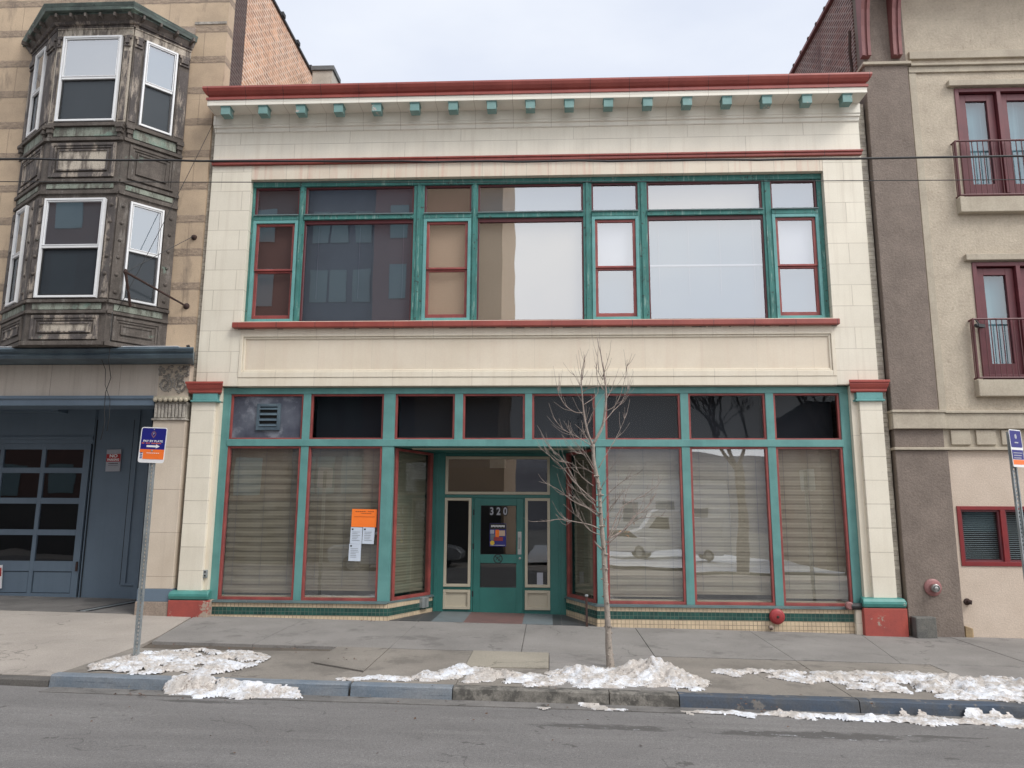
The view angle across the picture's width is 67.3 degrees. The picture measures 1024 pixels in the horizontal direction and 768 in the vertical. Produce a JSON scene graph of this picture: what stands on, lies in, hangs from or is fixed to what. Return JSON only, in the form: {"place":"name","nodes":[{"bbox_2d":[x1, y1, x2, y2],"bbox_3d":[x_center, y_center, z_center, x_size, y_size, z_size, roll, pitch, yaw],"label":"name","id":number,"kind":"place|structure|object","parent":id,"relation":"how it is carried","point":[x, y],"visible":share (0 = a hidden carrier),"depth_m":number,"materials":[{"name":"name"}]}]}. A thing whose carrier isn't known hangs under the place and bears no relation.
{"place":"outdoors","nodes":[
{"label":"outdoors","id":0,"kind":"place"},
{"bbox_2d":[0,595,136,613],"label":"garage apron","id":1,"kind":"object","parent":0,"point":[40,603],"depth_m":13.77,"materials":[{"name":"grey concrete"}]},
{"bbox_2d":[77,600,135,610],"bbox_3d":[-7.113,3.975,13.813,0.237,0.053,1.682,-2,-10,11],"label":"trench drain","id":2,"kind":"object","parent":1,"relation":"on","point":[110,605],"visible":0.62,"depth_m":13.59,"materials":[{"name":"black metal"}]},
{"bbox_2d":[0,685,1023,767],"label":"road","id":3,"kind":"structure","parent":0,"point":[47,730],"depth_m":6.70,"materials":[{"name":"grey asphalt"}]},
{"bbox_2d":[38,687,1022,719],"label":"gutter","id":4,"kind":"object","parent":3,"relation":"on","point":[500,704],"visible":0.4,"depth_m":8.01,"materials":[{"name":"concrete"}]},
{"bbox_2d":[49,672,351,695],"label":"curb","id":5,"kind":"structure","parent":4,"relation":"on","point":[158,682],"depth_m":8.36,"materials":[{"name":"grey concrete"}]},
{"bbox_2d":[163,660,302,699],"bbox_3d":[-2.955,3.276,8.598,1.567,0.242,1.238,0,-10,3],"label":"snow patch","id":6,"kind":"object","parent":4,"relation":"on","point":[199,683],"visible":1,"depth_m":8.23,"materials":[{"name":"white snow"}]},
{"bbox_2d":[350,681,453,699],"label":"curb","id":7,"kind":"structure","parent":4,"relation":"on","point":[401,690],"depth_m":8.21,"materials":[{"name":"grey concrete"}]},
{"bbox_2d":[453,685,608,704],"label":"curb","id":8,"kind":"structure","parent":4,"relation":"on","point":[522,694],"depth_m":8.14,"materials":[{"name":"grey concrete"}]},
{"bbox_2d":[538,702,627,710],"bbox_3d":[0.712,3.322,7.916,0.951,0.038,0.234,1,-10,-2],"label":"snow patch","id":9,"kind":"object","parent":4,"relation":"on","point":[595,706],"visible":1,"depth_m":7.92,"materials":[{"name":"white snow"}]},
{"bbox_2d":[609,689,678,706],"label":"curb","id":10,"kind":"structure","parent":4,"relation":"on","point":[646,698],"depth_m":8.08,"materials":[{"name":"grey concrete"}]},
{"bbox_2d":[677,692,859,712],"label":"curb","id":11,"kind":"structure","parent":4,"relation":"on","point":[767,702],"depth_m":8.02,"materials":[{"name":"grey concrete"}]},
{"bbox_2d":[854,697,1023,718],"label":"curb","id":12,"kind":"structure","parent":4,"relation":"on","point":[928,707],"depth_m":7.93,"materials":[{"name":"grey concrete"}]},
{"bbox_2d":[682,707,1023,728],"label":"snow patch","id":13,"kind":"object","parent":3,"relation":"on","point":[975,716],"visible":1,"depth_m":7.69,"materials":[{"name":"white snow"}]},
{"bbox_2d":[0,610,1023,703],"bbox_3d":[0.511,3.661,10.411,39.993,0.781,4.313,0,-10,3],"label":"sidewalk","id":14,"kind":"structure","parent":0,"point":[38,643],"depth_m":10.46,"materials":[{"name":"concrete"}]},
{"bbox_2d":[0,675,49,686],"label":"curb","id":15,"kind":"structure","parent":14,"relation":"on","point":[29,681],"depth_m":8.42,"materials":[{"name":"grey concrete"}]},
{"bbox_2d":[133,427,167,655],"bbox_3d":[-4.501,1.977,9.423,0.348,2.913,0.051,0,-10,3],"label":"parking sign","id":16,"kind":"object","parent":14,"relation":"on","point":[152,446],"visible":0.98,"depth_m":9.55,"materials":[{"name":"metal"}]},
{"bbox_2d":[0,0,312,615],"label":"stone building","id":17,"kind":"structure","parent":14,"relation":"on","point":[104,79],"depth_m":13.85,"materials":[{"name":"beige stone"}]},
{"bbox_2d":[0,565,2,587],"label":"warning sign","id":18,"kind":"object","parent":17,"relation":"attached to","point":[1,570],"visible":1,"depth_m":14.86,"materials":[{"name":"white metal"}]},
{"bbox_2d":[0,444,91,596],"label":"garage door","id":19,"kind":"structure","parent":17,"relation":"in","point":[63,583],"depth_m":14.95,"materials":[{"name":"blue paint"}]},
{"bbox_2d":[97,348,109,429],"bbox_3d":[-7.017,-0.204,13.104,0.129,1.952,0.610,0,-10,3],"label":"overhead cable","id":20,"kind":"object","parent":17,"relation":"hanging from","point":[107,392],"visible":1,"depth_m":13.29,"materials":[{"name":"black rubber"}]},
{"bbox_2d":[100,312,112,439],"bbox_3d":[-6.873,-0.127,13.106,0.078,2.102,0.715,5,-11,-27],"label":"overhead cable","id":21,"kind":"object","parent":17,"relation":"hanging from","point":[110,378],"visible":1,"depth_m":13.22,"materials":[{"name":"black rubber"}]},
{"bbox_2d":[105,449,121,471],"bbox_3d":[-7.850,1.506,15.157,0.299,0.436,0.040,0,-10,3],"label":"no parking sign","id":22,"kind":"object","parent":17,"relation":"attached to","point":[113,459],"visible":1,"depth_m":15.14,"materials":[{"name":"metal"}]},
{"bbox_2d":[123,235,196,308],"bbox_3d":[-6.198,-2.026,13.464,0.248,1.536,1.203,-8,-13,41],"label":"sign bracket","id":23,"kind":"object","parent":17,"relation":"attached to","point":[185,305],"visible":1,"depth_m":13.21,"materials":[{"name":"metal"}]},
{"bbox_2d":[118,126,211,309],"bbox_3d":[-6.072,-3.000,13.540,1.262,3.723,0.009,7,-12,-35],"label":"overhead cable","id":24,"kind":"object","parent":23,"relation":"attached to","point":[164,220],"visible":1,"depth_m":13.48,"materials":[{"name":"black rubber"}]},
{"bbox_2d":[87,647,270,674],"bbox_3d":[-3.969,3.299,9.268,1.940,0.119,1.565,0,-10,3],"label":"snow patch","id":25,"kind":"object","parent":14,"relation":"on","point":[150,662],"visible":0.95,"depth_m":9.14,"materials":[{"name":"white snow"}]},
{"bbox_2d":[336,674,415,681],"bbox_3d":[-1.502,3.260,8.560,0.888,0.052,0.336,0,-10,3],"label":"snow patch","id":26,"kind":"object","parent":14,"relation":"on","point":[394,678],"visible":1,"depth_m":8.50,"materials":[{"name":"white snow"}]},
{"bbox_2d":[411,663,539,683],"bbox_3d":[-0.374,3.313,8.853,1.524,0.100,0.952,0,-10,3],"label":"snow patch","id":27,"kind":"object","parent":14,"relation":"on","point":[475,674],"visible":0.98,"depth_m":8.68,"materials":[{"name":"white snow"}]},
{"bbox_2d":[167,65,908,636],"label":"commercial building","id":28,"kind":"structure","parent":14,"relation":"on","point":[399,347],"depth_m":13.55,"materials":[{"name":"beige ceramic"}]},
{"bbox_2d":[203,570,207,577],"bbox_3d":[-5.136,3.179,12.881,0.063,0.130,0.048,0,-10,3],"label":"junction box","id":29,"kind":"object","parent":28,"relation":"attached to","point":[205,573],"visible":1,"depth_m":12.86,"materials":[{"name":"metal"}]},
{"bbox_2d":[217,446,300,599],"bbox_3d":[-4.295,2.384,13.317,1.295,2.582,0.385,0,-10,3],"label":"shop window","id":30,"kind":"structure","parent":28,"relation":"in","point":[262,510],"depth_m":13.27,"materials":[{"name":"glass"}]},
{"bbox_2d":[229,394,303,438],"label":"transom window","id":31,"kind":"structure","parent":28,"relation":"in","point":[253,416],"depth_m":13.48,"materials":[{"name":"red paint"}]},
{"bbox_2d":[251,224,294,318],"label":"sash window","id":32,"kind":"structure","parent":28,"relation":"in","point":[274,264],"depth_m":14.03,"materials":[{"name":"red glass"}]},
{"bbox_2d":[255,188,299,214],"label":"upper transom window","id":33,"kind":"structure","parent":28,"relation":"in","point":[272,200],"depth_m":14.28,"materials":[{"name":"glass"}]},
{"bbox_2d":[301,446,381,600],"bbox_3d":[-2.874,2.380,13.249,1.290,2.582,0.385,0,-10,3],"label":"shop window","id":34,"kind":"structure","parent":28,"relation":"in","point":[343,479],"depth_m":13.22,"materials":[{"name":"glass"}]},
{"bbox_2d":[309,394,383,438],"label":"transom window","id":35,"kind":"structure","parent":28,"relation":"in","point":[339,416],"depth_m":13.75,"materials":[{"name":"black glass"}]},
{"bbox_2d":[348,544,360,560],"bbox_3d":[-2.657,2.847,12.995,0.210,0.287,0.006,0,-10,3],"label":"notice","id":36,"kind":"object","parent":28,"relation":"attached to","point":[354,552],"visible":1,"depth_m":12.99,"materials":[{"name":"white paper"}]},
{"bbox_2d":[350,527,362,543],"bbox_3d":[-2.643,2.571,13.043,0.207,0.280,0.006,0,-10,3],"label":"notice","id":37,"kind":"object","parent":28,"relation":"attached to","point":[356,535],"visible":1,"depth_m":13.04,"materials":[{"name":"white paper"}]},
{"bbox_2d":[299,219,413,320],"bbox_3d":[-2.792,-2.039,13.930,2.010,1.910,0.135,0,-10,3],"label":"fixed window","id":38,"kind":"structure","parent":28,"relation":"in","point":[355,270],"depth_m":13.98,"materials":[{"name":"grey glass"}]},
{"bbox_2d":[305,186,413,213],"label":"upper transom window","id":39,"kind":"structure","parent":28,"relation":"in","point":[381,199],"depth_m":14.21,"materials":[{"name":"glass"}]},
{"bbox_2d":[351,509,376,526],"bbox_3d":[-2.516,2.282,13.087,0.435,0.307,0.006,0,-10,3],"label":"notice","id":40,"kind":"object","parent":28,"relation":"attached to","point":[364,517],"visible":1,"depth_m":13.09,"materials":[{"name":"orange paper"}]},
{"bbox_2d":[362,527,374,543],"bbox_3d":[-2.433,2.570,13.033,0.209,0.282,0.006,0,-10,3],"label":"notice","id":41,"kind":"object","parent":28,"relation":"attached to","point":[368,535],"visible":1,"depth_m":13.03,"materials":[{"name":"white paper"}]},
{"bbox_2d":[390,448,433,600],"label":"return window","id":42,"kind":"structure","parent":28,"relation":"in","point":[407,559],"depth_m":13.81,"materials":[{"name":"glass"}]},
{"bbox_2d":[419,597,428,607],"bbox_3d":[-1.560,3.872,13.638,0.083,0.180,0.200,-4,-11,24],"label":"outlet box","id":43,"kind":"object","parent":28,"relation":"attached to","point":[423,602],"visible":1,"depth_m":13.58,"materials":[{"name":"metal"}]},
{"bbox_2d":[394,394,454,438],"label":"transom window","id":44,"kind":"structure","parent":28,"relation":"in","point":[421,416],"depth_m":13.68,"materials":[{"name":"black glass"}]},
{"bbox_2d":[425,222,467,317],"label":"sash window","id":45,"kind":"structure","parent":28,"relation":"in","point":[447,242],"depth_m":13.88,"materials":[{"name":"brown glass"}]},
{"bbox_2d":[424,185,471,211],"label":"upper transom window","id":46,"kind":"structure","parent":28,"relation":"in","point":[448,198],"depth_m":14.13,"materials":[{"name":"glass"}]},
{"bbox_2d":[463,394,524,438],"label":"transom window","id":47,"kind":"structure","parent":28,"relation":"in","point":[485,416],"depth_m":13.63,"materials":[{"name":"black glass"}]},
{"bbox_2d":[472,498,522,612],"bbox_3d":[-0.263,3.142,14.132,0.930,2.065,0.113,0,-10,3],"label":"entrance door","id":48,"kind":"structure","parent":28,"relation":"in","point":[485,599],"depth_m":14.11,"materials":[{"name":"teal paint"}]},
{"bbox_2d":[490,523,505,545],"bbox_3d":[-0.261,2.789,14.219,0.305,0.420,0.008,0,-10,3],"label":"poster","id":49,"kind":"object","parent":28,"relation":"attached to","point":[497,534],"visible":1,"depth_m":14.22,"materials":[{"name":"multicoloured paper"}]},
{"bbox_2d":[476,217,583,319],"bbox_3d":[0.330,-2.047,13.779,1.900,1.910,0.135,0,-10,3],"label":"fixed window","id":50,"kind":"structure","parent":28,"relation":"in","point":[528,268],"depth_m":13.83,"materials":[{"name":"grey glass"}]},
{"bbox_2d":[478,183,582,211],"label":"upper transom window","id":51,"kind":"structure","parent":28,"relation":"in","point":[515,197],"depth_m":14.06,"materials":[{"name":"glass"}]},
{"bbox_2d":[244,174,829,321],"bbox_3d":[0.361,-2.394,13.821,10.294,2.700,0.200,0,-10,3],"label":"upper window frame","id":52,"kind":"structure","parent":28,"relation":"in","point":[419,188],"depth_m":13.78,"materials":[{"name":"teal paint"}]},
{"bbox_2d":[537,573,542,584],"bbox_3d":[0.509,3.548,14.006,0.110,0.220,0.003,0,-10,3],"label":"paper card","id":53,"kind":"object","parent":28,"relation":"on","point":[539,578],"visible":1,"depth_m":14.00,"materials":[{"name":"white paper"}]},
{"bbox_2d":[532,394,594,438],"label":"transom window","id":54,"kind":"structure","parent":28,"relation":"in","point":[541,409],"depth_m":13.57,"materials":[{"name":"black glass"}]},
{"bbox_2d":[566,449,596,602],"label":"return window","id":55,"kind":"structure","parent":28,"relation":"in","point":[585,547],"depth_m":13.69,"materials":[{"name":"red paint"}]},
{"bbox_2d":[591,183,637,209],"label":"upper transom window","id":56,"kind":"structure","parent":28,"relation":"in","point":[611,196],"depth_m":13.98,"materials":[{"name":"glass"}]},
{"bbox_2d":[595,220,636,316],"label":"sash window","id":57,"kind":"structure","parent":28,"relation":"in","point":[615,240],"depth_m":13.73,"materials":[{"name":"grey glass"}]},
{"bbox_2d":[605,394,680,439],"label":"transom window","id":58,"kind":"structure","parent":28,"relation":"in","point":[649,416],"depth_m":13.50,"materials":[{"name":"black glass"}]},
{"bbox_2d":[606,447,686,604],"bbox_3d":[2.230,2.368,13.002,1.280,2.582,0.385,0,-10,3],"label":"shop window","id":59,"kind":"structure","parent":28,"relation":"in","point":[649,561],"depth_m":12.94,"materials":[{"name":"glass"}]},
{"bbox_2d":[646,182,761,208],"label":"upper transom window","id":60,"kind":"structure","parent":28,"relation":"in","point":[678,195],"depth_m":13.91,"materials":[{"name":"glass"}]},
{"bbox_2d":[647,215,767,318],"bbox_3d":[3.436,-2.054,13.630,2.040,1.910,0.135,0,-10,3],"label":"fixed window","id":61,"kind":"structure","parent":28,"relation":"in","point":[701,267],"depth_m":13.68,"materials":[{"name":"grey glass"}]},
{"bbox_2d":[688,393,766,439],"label":"transom window","id":62,"kind":"structure","parent":28,"relation":"in","point":[712,416],"depth_m":13.43,"materials":[{"name":"black glass"}]},
{"bbox_2d":[690,447,775,605],"bbox_3d":[3.652,2.364,12.934,1.297,2.582,0.385,0,-10,3],"label":"shop window","id":63,"kind":"structure","parent":28,"relation":"in","point":[732,551],"depth_m":12.88,"materials":[{"name":"glass"}]},
{"bbox_2d":[769,609,784,624],"bbox_3d":[4.248,3.725,12.313,0.248,0.248,0.114,0,-10,3],"label":"alarm bell","id":64,"kind":"object","parent":28,"relation":"attached to","point":[777,616],"visible":1,"depth_m":12.28,"materials":[{"name":"metal"}]},
{"bbox_2d":[770,180,816,207],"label":"upper transom window","id":65,"kind":"structure","parent":28,"relation":"in","point":[785,193],"depth_m":13.83,"materials":[{"name":"glass"}]},
{"bbox_2d":[775,217,819,315],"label":"sash window","id":66,"kind":"structure","parent":28,"relation":"in","point":[797,265],"depth_m":13.58,"materials":[{"name":"grey glass"}]},
{"bbox_2d":[773,393,841,439],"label":"transom window","id":67,"kind":"structure","parent":28,"relation":"in","point":[797,416],"depth_m":13.36,"materials":[{"name":"black glass"}]},
{"bbox_2d":[776,447,852,605],"bbox_3d":[4.985,2.361,12.869,1.105,2.582,0.385,0,-10,3],"label":"shop window","id":68,"kind":"structure","parent":28,"relation":"in","point":[813,548],"depth_m":12.81,"materials":[{"name":"glass"}]},
{"bbox_2d":[585,594,587,626],"bbox_3d":[1.213,3.774,12.490,0.058,0.698,0.058,0,-10,3],"label":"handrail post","id":69,"kind":"object","parent":14,"relation":"on","point":[586,604],"visible":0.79,"depth_m":12.50,"materials":[{"name":"metal"}]},
{"bbox_2d":[524,332,671,667],"bbox_3d":[1.064,1.441,9.820,1.829,4.322,0.877,0,-10,3],"label":"street tree","id":70,"kind":"object","parent":14,"relation":"on","point":[608,643],"visible":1,"depth_m":9.72,"materials":[{"name":"grey plant"}]},
{"bbox_2d":[522,655,709,690],"bbox_3d":[1.197,3.274,8.866,2.137,0.257,1.260,0,-10,3],"label":"snow patch","id":71,"kind":"object","parent":14,"relation":"on","point":[653,671],"visible":0.99,"depth_m":8.59,"materials":[{"name":"white snow"}]},
{"bbox_2d":[845,602,862,634],"bbox_3d":[5.498,3.840,12.227,0.358,0.729,0.128,0,-10,3],"label":"drain post","id":72,"kind":"object","parent":14,"relation":"on","point":[857,608],"visible":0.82,"depth_m":12.23,"materials":[{"name":"white metal"}]},
{"bbox_2d":[711,668,1023,702],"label":"snow patch","id":73,"kind":"object","parent":14,"relation":"on","point":[1000,688],"visible":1,"depth_m":8.76,"materials":[{"name":"white snow"}]},
{"bbox_2d":[789,0,1023,637],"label":"stucco building","id":74,"kind":"structure","parent":14,"relation":"on","point":[946,78],"depth_m":13.19,"materials":[{"name":"beige paint"}]},
{"bbox_2d":[924,579,941,595],"bbox_3d":[6.704,3.232,12.198,0.270,0.270,0.140,0,-10,3],"label":"fire hose connection","id":75,"kind":"object","parent":74,"relation":"attached to","point":[932,587],"visible":1,"depth_m":12.22,"materials":[{"name":"metal"}]},
{"bbox_2d":[964,598,971,604],"bbox_3d":[7.247,3.460,12.204,0.113,0.110,0.111,0,-10,3],"label":"hose bibb","id":76,"kind":"object","parent":74,"relation":"attached to","point":[967,601],"visible":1,"depth_m":12.22,"materials":[{"name":"metal"}]},
{"bbox_2d":[974,320,985,328],"bbox_3d":[7.792,-1.014,12.853,0.195,0.155,0.104,4,-11,-22],"label":"security camera","id":77,"kind":"object","parent":74,"relation":"attached to","point":[979,325],"visible":1,"depth_m":12.81,"materials":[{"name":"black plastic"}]},
{"bbox_2d":[954,87,1023,196],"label":"balcony door","id":78,"kind":"structure","parent":74,"relation":"in","point":[981,113],"depth_m":13.69,"materials":[{"name":"red glass"}]},
{"bbox_2d":[956,506,1023,566],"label":"ribbon window","id":79,"kind":"structure","parent":74,"relation":"in","point":[988,535],"depth_m":12.49,"materials":[{"name":"red glass"}]},
{"bbox_2d":[971,262,1023,379],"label":"balcony door","id":80,"kind":"structure","parent":74,"relation":"in","point":[998,286],"depth_m":13.12,"materials":[{"name":"red glass"}]},
{"bbox_2d":[910,616,937,637],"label":"concrete block","id":81,"kind":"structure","parent":14,"relation":"on","point":[923,626],"depth_m":11.99,"materials":[{"name":"grey concrete"}]},
{"bbox_2d":[964,626,973,637],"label":"rust stain block","id":82,"kind":"structure","parent":14,"relation":"on","point":[969,632],"depth_m":12.14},
{"bbox_2d":[1006,429,1023,577],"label":"parking sign","id":83,"kind":"object","parent":14,"relation":"on","point":[1014,445],"visible":1,"depth_m":9.06,"materials":[{"name":"metal"}]},
{"bbox_2d":[0,155,1023,162],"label":"overhead cable","id":84,"kind":"object","parent":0,"point":[582,160],"visible":1,"depth_m":7.49,"materials":[{"name":"black rubber"}]},
{"bbox_2d":[0,179,1023,182],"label":"overhead cable","id":85,"kind":"object","parent":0,"point":[535,181],"visible":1,"depth_m":7.44,"materials":[{"name":"black rubber"}]},
{"bbox_2d":[275,0,827,82],"label":"sky","id":86,"kind":"structure","parent":0,"point":[366,41],"materials":[{"name":"white"}]}
]}

